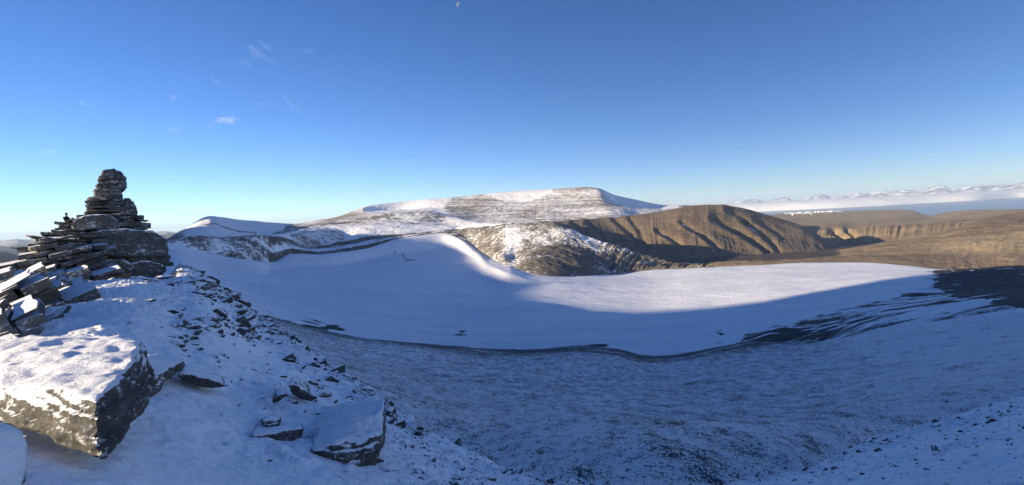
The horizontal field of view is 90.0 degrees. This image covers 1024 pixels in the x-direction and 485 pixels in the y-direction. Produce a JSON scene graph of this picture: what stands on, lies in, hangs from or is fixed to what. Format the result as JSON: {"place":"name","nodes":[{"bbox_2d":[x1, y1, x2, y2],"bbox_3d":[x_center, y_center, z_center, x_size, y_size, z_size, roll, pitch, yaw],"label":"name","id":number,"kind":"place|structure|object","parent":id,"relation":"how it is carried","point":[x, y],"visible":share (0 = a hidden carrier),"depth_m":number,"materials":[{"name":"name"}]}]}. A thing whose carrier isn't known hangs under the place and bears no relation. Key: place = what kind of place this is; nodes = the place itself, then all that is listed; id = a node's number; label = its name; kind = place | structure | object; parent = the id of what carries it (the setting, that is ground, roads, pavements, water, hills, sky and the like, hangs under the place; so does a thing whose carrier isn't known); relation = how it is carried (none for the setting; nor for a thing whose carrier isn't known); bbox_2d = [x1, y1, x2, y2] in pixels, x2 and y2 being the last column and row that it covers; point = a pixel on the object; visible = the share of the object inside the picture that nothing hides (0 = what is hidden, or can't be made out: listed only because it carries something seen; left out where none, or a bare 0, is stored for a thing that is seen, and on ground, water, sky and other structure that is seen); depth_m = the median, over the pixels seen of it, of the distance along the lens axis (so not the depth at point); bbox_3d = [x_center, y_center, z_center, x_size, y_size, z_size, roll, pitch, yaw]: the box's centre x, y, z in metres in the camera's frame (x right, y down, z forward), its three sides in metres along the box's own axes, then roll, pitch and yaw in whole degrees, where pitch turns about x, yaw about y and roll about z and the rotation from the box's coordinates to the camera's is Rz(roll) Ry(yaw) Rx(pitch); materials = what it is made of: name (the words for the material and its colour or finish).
{"place":"outdoors","nodes":[
{"label":"outdoors","id":0,"kind":"place"},
{"bbox_2d":[0,252,17,269],"bbox_3d":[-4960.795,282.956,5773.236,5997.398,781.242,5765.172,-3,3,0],"label":"hill","id":1,"kind":"structure","parent":0,"point":[6,257],"depth_m":5138.23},
{"bbox_2d":[0,233,175,254],"bbox_3d":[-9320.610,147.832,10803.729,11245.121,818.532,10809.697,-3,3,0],"label":"hill","id":2,"kind":"structure","parent":0,"point":[7,249],"depth_m":10023.42,"materials":[{"name":"white snow"}]},
{"bbox_2d":[0,231,176,245],"bbox_3d":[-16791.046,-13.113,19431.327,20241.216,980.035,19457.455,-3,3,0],"label":"ridge","id":3,"kind":"structure","parent":0,"point":[14,242],"depth_m":18100.58,"materials":[{"name":"white snow"}]},
{"bbox_2d":[122,216,291,278],"bbox_3d":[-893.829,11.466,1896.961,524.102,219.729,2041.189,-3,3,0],"label":"snow hill","id":4,"kind":"structure","parent":0,"point":[216,226],"depth_m":1411.08,"materials":[{"name":"white snow"}]},
{"bbox_2d":[167,223,457,261],"bbox_3d":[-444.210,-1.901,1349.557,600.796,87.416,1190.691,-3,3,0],"label":"bowl rim","id":5,"kind":"object","parent":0,"point":[269,247],"visible":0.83,"depth_m":1137.00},
{"bbox_2d":[273,210,505,246],"bbox_3d":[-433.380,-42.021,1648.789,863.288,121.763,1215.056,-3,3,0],"label":"snow terrace","id":6,"kind":"structure","parent":0,"point":[313,236],"depth_m":1708.62,"materials":[{"name":"white snow"}]},
{"bbox_2d":[284,187,692,229],"bbox_3d":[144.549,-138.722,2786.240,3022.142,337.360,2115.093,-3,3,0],"label":"mountain","id":7,"kind":"structure","parent":0,"point":[530,206],"depth_m":2737.96,"materials":[{"name":"white snow"}]},
{"bbox_2d":[0,263,1023,484],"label":"snow slope","id":8,"kind":"structure","parent":0,"point":[178,431],"depth_m":9.61,"materials":[{"name":"white snow"}]},
{"bbox_2d":[0,333,14,339],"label":"rock plate","id":9,"kind":"object","parent":8,"relation":"on","point":[8,336],"visible":0.33,"depth_m":10.15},
{"bbox_2d":[0,328,20,336],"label":"rock plate","id":10,"kind":"object","parent":8,"relation":"on","point":[18,330],"visible":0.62,"depth_m":10.79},
{"bbox_2d":[0,423,27,484],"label":"boulder","id":11,"kind":"object","parent":8,"relation":"on","point":[13,457],"visible":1,"depth_m":3.11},
{"bbox_2d":[21,326,37,333],"bbox_3d":[-10.625,2.002,11.139,0.474,0.327,0.340,-4,3,-14],"label":"rock plate","id":12,"kind":"object","parent":8,"relation":"on","point":[29,329],"visible":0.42,"depth_m":11.08,"materials":[{"name":"grey stone"}]},
{"bbox_2d":[47,313,64,319],"bbox_3d":[-11.565,1.979,12.639,0.792,0.370,0.445,-5,4,-31],"label":"rock plate","id":13,"kind":"object","parent":8,"relation":"on","point":[60,315],"visible":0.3,"depth_m":12.78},
{"bbox_2d":[47,300,65,307],"bbox_3d":[-13.171,1.935,14.434,0.781,0.549,0.775,-1,4,33],"label":"rock plate","id":14,"kind":"object","parent":8,"relation":"on","point":[62,302],"visible":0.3,"depth_m":14.42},
{"bbox_2d":[56,305,71,313],"bbox_3d":[-12.190,1.956,13.737,0.472,0.503,0.508,-3,3,0],"label":"rock plate","id":15,"kind":"object","parent":8,"relation":"on","point":[65,309],"visible":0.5,"depth_m":13.81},
{"bbox_2d":[0,334,162,459],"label":"boulder","id":16,"kind":"object","parent":8,"relation":"on","point":[90,395],"visible":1,"depth_m":4.72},
{"bbox_2d":[0,168,173,332],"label":"rock outcrop","id":17,"kind":"object","parent":8,"relation":"on","point":[111,235],"visible":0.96,"depth_m":41.05,"materials":[{"name":"grey stone"}]},
{"bbox_2d":[21,327,44,337],"bbox_3d":[-10.595,1.977,11.203,0.493,0.140,0.556,-3,3,0],"label":"rock plate","id":18,"kind":"object","parent":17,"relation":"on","point":[38,330],"visible":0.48,"depth_m":11.13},
{"bbox_2d":[132,276,156,281],"bbox_3d":[-19.705,2.130,27.397,1.217,0.696,0.744,1,44,-10],"label":"stone","id":19,"kind":"object","parent":8,"relation":"on","point":[142,277],"visible":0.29,"depth_m":27.29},
{"bbox_2d":[147,354,184,382],"bbox_3d":[-5.563,1.928,8.111,0.569,0.374,1.609,-4,3,-19],"label":"boulder","id":20,"kind":"object","parent":8,"relation":"on","point":[165,367],"visible":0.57,"depth_m":7.96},
{"bbox_2d":[158,274,176,279],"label":"stone","id":21,"kind":"object","parent":8,"relation":"on","point":[164,276],"visible":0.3,"depth_m":31.60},
{"bbox_2d":[167,310,181,314],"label":"stone","id":22,"kind":"object","parent":8,"relation":"on","point":[173,311],"visible":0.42,"depth_m":15.04,"materials":[{"name":"grey stone"}]},
{"bbox_2d":[171,339,184,347],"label":"stone","id":23,"kind":"object","parent":8,"relation":"on","point":[180,343],"visible":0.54,"depth_m":11.85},
{"bbox_2d":[175,305,186,309],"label":"stone","id":24,"kind":"object","parent":8,"relation":"on","point":[181,307],"visible":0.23,"depth_m":17.82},
{"bbox_2d":[179,319,189,326],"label":"stone","id":25,"kind":"object","parent":8,"relation":"on","point":[183,322],"visible":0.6,"depth_m":13.91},
{"bbox_2d":[189,336,198,339],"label":"stone","id":26,"kind":"object","parent":8,"relation":"on","point":[194,338],"visible":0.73,"depth_m":12.92,"materials":[{"name":"grey stone"}]},
{"bbox_2d":[186,324,203,328],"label":"stone","id":27,"kind":"object","parent":8,"relation":"on","point":[195,326],"visible":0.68,"depth_m":13.94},
{"bbox_2d":[193,328,202,335],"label":"stone","id":28,"kind":"object","parent":8,"relation":"on","point":[197,332],"visible":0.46,"depth_m":13.45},
{"bbox_2d":[192,291,206,294],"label":"stone","id":29,"kind":"object","parent":8,"relation":"on","point":[201,292],"visible":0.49,"depth_m":23.50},
{"bbox_2d":[177,365,225,387],"bbox_3d":[-5.336,2.278,8.808,0.668,0.372,0.917,-5,4,-31],"label":"rock slab","id":30,"kind":"object","parent":8,"relation":"on","point":[198,376],"visible":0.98,"depth_m":8.52,"materials":[{"name":"stone"}]},
{"bbox_2d":[197,285,206,290],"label":"stone","id":31,"kind":"object","parent":8,"relation":"on","point":[202,287],"visible":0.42,"depth_m":26.43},
{"bbox_2d":[196,281,211,289],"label":"boulder","id":32,"kind":"object","parent":8,"relation":"on","point":[206,285],"visible":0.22,"depth_m":28.67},
{"bbox_2d":[193,277,218,286],"bbox_3d":[-18.371,2.333,30.680,1.339,0.574,2.631,-5,4,-30],"label":"rock slab","id":33,"kind":"object","parent":8,"relation":"on","point":[211,282],"visible":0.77,"depth_m":29.81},
{"bbox_2d":[203,316,219,323],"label":"stone","id":34,"kind":"object","parent":8,"relation":"on","point":[214,319],"visible":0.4,"depth_m":15.79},
{"bbox_2d":[205,276,219,283],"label":"stone","id":35,"kind":"object","parent":8,"relation":"on","point":[217,280],"visible":0.42,"depth_m":41.83,"materials":[{"name":"grey stone"}]},
{"bbox_2d":[208,322,216,326],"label":"stone","id":36,"kind":"object","parent":8,"relation":"on","point":[213,324],"visible":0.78,"depth_m":14.88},
{"bbox_2d":[213,307,227,318],"bbox_3d":[-11.018,2.704,19.313,0.610,0.410,0.540,25,29,20],"label":"stone","id":37,"kind":"object","parent":8,"relation":"on","point":[222,312],"visible":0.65,"depth_m":19.24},
{"bbox_2d":[218,352,228,358],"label":"stone","id":38,"kind":"object","parent":8,"relation":"on","point":[226,355],"visible":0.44,"depth_m":12.66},
{"bbox_2d":[219,297,229,302],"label":"stone","id":39,"kind":"object","parent":8,"relation":"on","point":[224,300],"visible":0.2,"depth_m":25.73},
{"bbox_2d":[217,295,232,303],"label":"stone","id":40,"kind":"object","parent":8,"relation":"on","point":[230,300],"visible":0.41,"depth_m":26.94,"materials":[{"name":"grey stone"}]},
{"bbox_2d":[221,290,232,294],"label":"stone","id":41,"kind":"object","parent":8,"relation":"on","point":[225,292],"visible":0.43,"depth_m":31.49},
{"bbox_2d":[224,287,240,298],"bbox_3d":[-20.038,3.734,36.665,1.756,0.853,1.351,11,-31,35],"label":"stone","id":42,"kind":"object","parent":8,"relation":"on","point":[232,290],"visible":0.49,"depth_m":36.36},
{"bbox_2d":[231,292,238,298],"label":"stone","id":43,"kind":"object","parent":8,"relation":"on","point":[235,295],"visible":0.16,"depth_m":34.81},
{"bbox_2d":[234,302,242,308],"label":"stone","id":44,"kind":"object","parent":8,"relation":"on","point":[238,305],"visible":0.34,"depth_m":28.84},
{"bbox_2d":[235,327,246,335],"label":"stone","id":45,"kind":"object","parent":8,"relation":"on","point":[242,331],"visible":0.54,"depth_m":17.61,"materials":[{"name":"grey stone"}]},
{"bbox_2d":[233,309,248,314],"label":"stone","id":46,"kind":"object","parent":8,"relation":"on","point":[242,312],"visible":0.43,"depth_m":24.65,"materials":[{"name":"grey stone"}]},
{"bbox_2d":[235,316,250,327],"bbox_3d":[-11.325,3.381,21.426,0.783,0.526,1.018,39,-37,-22],"label":"stone","id":47,"kind":"object","parent":8,"relation":"on","point":[241,319],"visible":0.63,"depth_m":21.22,"materials":[{"name":"grey stone"}]},
{"bbox_2d":[236,299,250,307],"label":"stone","id":48,"kind":"object","parent":8,"relation":"on","point":[246,303],"visible":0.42,"depth_m":32.64,"materials":[{"name":"grey stone"}]},
{"bbox_2d":[239,327,254,335],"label":"stone","id":49,"kind":"object","parent":8,"relation":"on","point":[249,330],"visible":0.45,"depth_m":19.86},
{"bbox_2d":[240,314,255,320],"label":"stone","id":50,"kind":"object","parent":8,"relation":"on","point":[249,317],"visible":0.49,"depth_m":24.46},
{"bbox_2d":[244,333,252,339],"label":"stone","id":51,"kind":"object","parent":8,"relation":"on","point":[247,335],"visible":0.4,"depth_m":18.18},
{"bbox_2d":[253,334,261,340],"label":"stone","id":52,"kind":"object","parent":8,"relation":"on","point":[256,336],"visible":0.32,"depth_m":19.79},
{"bbox_2d":[254,321,264,327],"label":"stone","id":53,"kind":"object","parent":8,"relation":"on","point":[259,324],"visible":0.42,"depth_m":23.58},
{"bbox_2d":[257,311,268,318],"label":"stone","id":54,"kind":"object","parent":8,"relation":"on","point":[260,313],"visible":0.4,"depth_m":31.77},
{"bbox_2d":[265,322,275,327],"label":"stone","id":55,"kind":"object","parent":8,"relation":"on","point":[269,324],"visible":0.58,"depth_m":26.06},
{"bbox_2d":[261,415,280,426],"bbox_3d":[-3.641,2.686,7.756,0.268,0.193,0.588,-4,3,-25],"label":"boulder","id":56,"kind":"object","parent":8,"relation":"on","point":[270,421],"visible":0.94,"depth_m":7.56,"materials":[{"name":"stone"}]},
{"bbox_2d":[251,422,303,440],"bbox_3d":[-3.434,2.822,7.539,0.671,0.458,0.989,-4,3,-25],"label":"boulder","id":57,"kind":"object","parent":8,"relation":"on","point":[291,431],"visible":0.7,"depth_m":7.20,"materials":[{"name":"stone"}]},
{"bbox_2d":[273,337,283,343],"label":"stone","id":58,"kind":"object","parent":8,"relation":"on","point":[277,340],"visible":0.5,"depth_m":21.52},
{"bbox_2d":[272,387,286,402],"bbox_3d":[-4.109,2.691,9.046,0.237,0.152,0.508,-4,3,-24],"label":"rock slab","id":59,"kind":"object","parent":8,"relation":"on","point":[279,394],"visible":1,"depth_m":8.88,"materials":[{"name":"stone"}]},
{"bbox_2d":[282,359,295,362],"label":"stone","id":60,"kind":"object","parent":8,"relation":"on","point":[289,360],"visible":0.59,"depth_m":16.45,"materials":[{"name":"grey stone"}]},
{"bbox_2d":[283,354,296,360],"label":"stone","id":61,"kind":"object","parent":8,"relation":"on","point":[292,357],"visible":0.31,"depth_m":16.98,"materials":[{"name":"grey stone"}]},
{"bbox_2d":[288,399,297,403],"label":"stone","id":62,"kind":"object","parent":8,"relation":"on","point":[293,401],"visible":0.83,"depth_m":9.36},
{"bbox_2d":[290,335,301,343],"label":"stone","id":63,"kind":"object","parent":8,"relation":"on","point":[298,339],"visible":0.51,"depth_m":23.15,"materials":[{"name":"grey stone"}]},
{"bbox_2d":[289,377,310,399],"bbox_3d":[-4.117,2.811,9.929,0.376,0.363,0.718,-4,3,-24],"label":"rock slab","id":64,"kind":"object","parent":8,"relation":"on","point":[299,389],"visible":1,"depth_m":9.66,"materials":[{"name":"stone"}]},
{"bbox_2d":[298,345,310,351],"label":"stone","id":65,"kind":"object","parent":8,"relation":"on","point":[304,347],"visible":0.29,"depth_m":22.21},
{"bbox_2d":[307,393,316,401],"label":"stone","id":66,"kind":"object","parent":8,"relation":"on","point":[313,397],"visible":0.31,"depth_m":10.13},
{"bbox_2d":[308,380,317,385],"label":"stone","id":67,"kind":"object","parent":8,"relation":"on","point":[312,382],"visible":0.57,"depth_m":13.66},
{"bbox_2d":[316,359,326,363],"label":"stone","id":68,"kind":"object","parent":8,"relation":"on","point":[322,361],"visible":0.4,"depth_m":18.30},
{"bbox_2d":[316,392,331,397],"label":"stone","id":69,"kind":"object","parent":8,"relation":"on","point":[325,394],"visible":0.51,"depth_m":11.03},
{"bbox_2d":[325,375,339,382],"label":"stone","id":70,"kind":"object","parent":8,"relation":"on","point":[330,378],"visible":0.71,"depth_m":14.73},
{"bbox_2d":[330,364,344,372],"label":"stone","id":71,"kind":"object","parent":8,"relation":"on","point":[341,368],"visible":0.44,"depth_m":17.90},
{"bbox_2d":[340,373,350,376],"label":"stone","id":72,"kind":"object","parent":8,"relation":"on","point":[346,374],"visible":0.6,"depth_m":16.89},
{"bbox_2d":[306,398,385,466],"bbox_3d":[-2.974,3.019,8.844,1.254,1.079,4.493,-4,3,-25],"label":"boulder","id":73,"kind":"object","parent":8,"relation":"on","point":[353,432],"visible":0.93,"depth_m":7.22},
{"bbox_2d":[352,389,364,393],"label":"stone","id":74,"kind":"object","parent":8,"relation":"on","point":[357,391],"visible":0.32,"depth_m":13.87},
{"bbox_2d":[360,385,372,391],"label":"stone","id":75,"kind":"object","parent":8,"relation":"on","point":[369,388],"visible":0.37,"depth_m":15.05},
{"bbox_2d":[386,418,393,423],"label":"stone","id":76,"kind":"object","parent":8,"relation":"on","point":[389,421],"visible":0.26,"depth_m":10.94,"materials":[{"name":"grey stone"}]},
{"bbox_2d":[385,407,395,415],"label":"stone","id":77,"kind":"object","parent":8,"relation":"on","point":[388,410],"visible":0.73,"depth_m":11.93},
{"bbox_2d":[393,420,405,426],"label":"stone","id":78,"kind":"object","parent":8,"relation":"on","point":[402,423],"visible":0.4,"depth_m":11.04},
{"bbox_2d":[399,440,406,448],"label":"stone","id":79,"kind":"object","parent":8,"relation":"on","point":[402,443],"visible":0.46,"depth_m":8.94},
{"bbox_2d":[404,415,415,422],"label":"stone","id":80,"kind":"object","parent":8,"relation":"on","point":[408,418],"visible":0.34,"depth_m":12.55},
{"bbox_2d":[409,423,419,430],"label":"stone","id":81,"kind":"object","parent":8,"relation":"on","point":[414,426],"visible":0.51,"depth_m":11.36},
{"bbox_2d":[414,468,423,474],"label":"stone","id":82,"kind":"object","parent":8,"relation":"on","point":[418,471],"visible":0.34,"depth_m":7.37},
{"bbox_2d":[414,430,423,435],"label":"stone","id":83,"kind":"object","parent":8,"relation":"on","point":[416,432],"visible":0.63,"depth_m":10.38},
{"bbox_2d":[416,421,424,429],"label":"stone","id":84,"kind":"object","parent":8,"relation":"on","point":[421,426],"visible":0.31,"depth_m":11.58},
{"bbox_2d":[428,479,442,484],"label":"stone","id":85,"kind":"object","parent":8,"relation":"on","point":[434,482],"visible":1,"depth_m":6.93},
{"bbox_2d":[438,456,449,461],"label":"stone","id":86,"kind":"object","parent":8,"relation":"on","point":[443,459],"visible":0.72,"depth_m":9.01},
{"bbox_2d":[451,437,461,445],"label":"stone","id":87,"kind":"object","parent":8,"relation":"on","point":[457,441],"visible":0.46,"depth_m":10.98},
{"bbox_2d":[456,465,465,470],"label":"stone","id":88,"kind":"object","parent":8,"relation":"on","point":[461,468],"visible":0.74,"depth_m":8.70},
{"bbox_2d":[475,466,484,474],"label":"stone","id":89,"kind":"object","parent":8,"relation":"on","point":[480,470],"visible":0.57,"depth_m":8.98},
{"bbox_2d":[486,476,496,480],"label":"stone","id":90,"kind":"object","parent":8,"relation":"on","point":[491,478],"visible":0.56,"depth_m":8.64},
{"bbox_2d":[499,468,507,473],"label":"stone","id":91,"kind":"object","parent":8,"relation":"on","point":[503,471],"visible":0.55,"depth_m":9.31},
{"bbox_2d":[515,467,522,473],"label":"stone","id":92,"kind":"object","parent":8,"relation":"on","point":[519,470],"visible":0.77,"depth_m":9.67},
{"bbox_2d":[530,472,539,478],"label":"stone","id":93,"kind":"object","parent":8,"relation":"on","point":[534,475],"visible":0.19,"depth_m":9.66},
{"bbox_2d":[65,262,1023,484],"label":"scattered stones","id":94,"kind":"object","parent":8,"relation":"on","point":[935,450],"visible":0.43,"depth_m":14.47,"materials":[{"name":"grey stone"}]},
{"bbox_2d":[543,478,554,483],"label":"stone","id":95,"kind":"object","parent":8,"relation":"on","point":[549,480],"visible":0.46,"depth_m":9.42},
{"bbox_2d":[569,478,581,483],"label":"stone","id":96,"kind":"object","parent":8,"relation":"on","point":[573,480],"visible":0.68,"depth_m":10.42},
{"bbox_2d":[0,0,1023,240],"label":"sky","id":97,"kind":"structure","parent":0,"point":[275,111],"materials":[{"name":"blue"}]},
{"bbox_2d":[435,222,707,276],"bbox_3d":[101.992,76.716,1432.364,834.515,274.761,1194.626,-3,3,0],"label":"moraine","id":98,"kind":"structure","parent":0,"point":[547,249],"depth_m":1087.41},
{"bbox_2d":[132,233,1023,355],"bbox_3d":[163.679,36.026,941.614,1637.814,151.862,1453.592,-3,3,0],"label":"glacier","id":99,"kind":"object","parent":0,"point":[446,289],"visible":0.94,"depth_m":631.41,"materials":[{"name":"white snow"}]},
{"bbox_2d":[253,310,1023,484],"bbox_3d":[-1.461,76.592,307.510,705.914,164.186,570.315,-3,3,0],"label":"scree slope","id":100,"kind":"structure","parent":0,"point":[726,414],"depth_m":139.36,"materials":[{"name":"white snow"}]},
{"bbox_2d":[538,204,837,259],"bbox_3d":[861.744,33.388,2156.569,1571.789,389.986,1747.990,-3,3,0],"label":"brown hill","id":101,"kind":"structure","parent":0,"point":[698,231],"depth_m":1800.01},
{"bbox_2d":[666,241,880,263],"bbox_3d":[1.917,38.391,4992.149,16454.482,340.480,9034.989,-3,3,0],"label":"valley floor","id":102,"kind":"structure","parent":0,"point":[791,256],"depth_m":1432.82,"materials":[{"name":"brown soil"}]},
{"bbox_2d":[708,212,1023,268],"bbox_3d":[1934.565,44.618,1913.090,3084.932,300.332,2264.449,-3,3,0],"label":"tan hill","id":103,"kind":"structure","parent":0,"point":[995,241],"depth_m":1223.68,"materials":[{"name":"brown soil"}]},
{"bbox_2d":[716,189,1023,211],"bbox_3d":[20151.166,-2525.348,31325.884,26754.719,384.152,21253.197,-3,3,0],"label":"fog bank","id":104,"kind":"structure","parent":0,"point":[868,201],"depth_m":21857.47,"materials":[{"name":"white"}]},
{"bbox_2d":[725,183,1023,203],"bbox_3d":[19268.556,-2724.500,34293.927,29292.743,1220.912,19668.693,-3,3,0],"label":"mountains","id":105,"kind":"structure","parent":0,"point":[941,189],"depth_m":31697.75,"materials":[{"name":"white snow"}]},
{"bbox_2d":[759,197,1023,215],"bbox_3d":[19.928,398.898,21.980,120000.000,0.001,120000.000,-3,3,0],"label":"sea","id":106,"kind":"structure","parent":0,"point":[930,209],"depth_m":16082.11,"materials":[{"name":"blue liquid"}]},
{"bbox_2d":[770,209,1023,241],"bbox_3d":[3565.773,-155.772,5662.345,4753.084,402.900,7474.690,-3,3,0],"label":"plateau","id":107,"kind":"structure","parent":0,"point":[885,225],"depth_m":3476.81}
]}

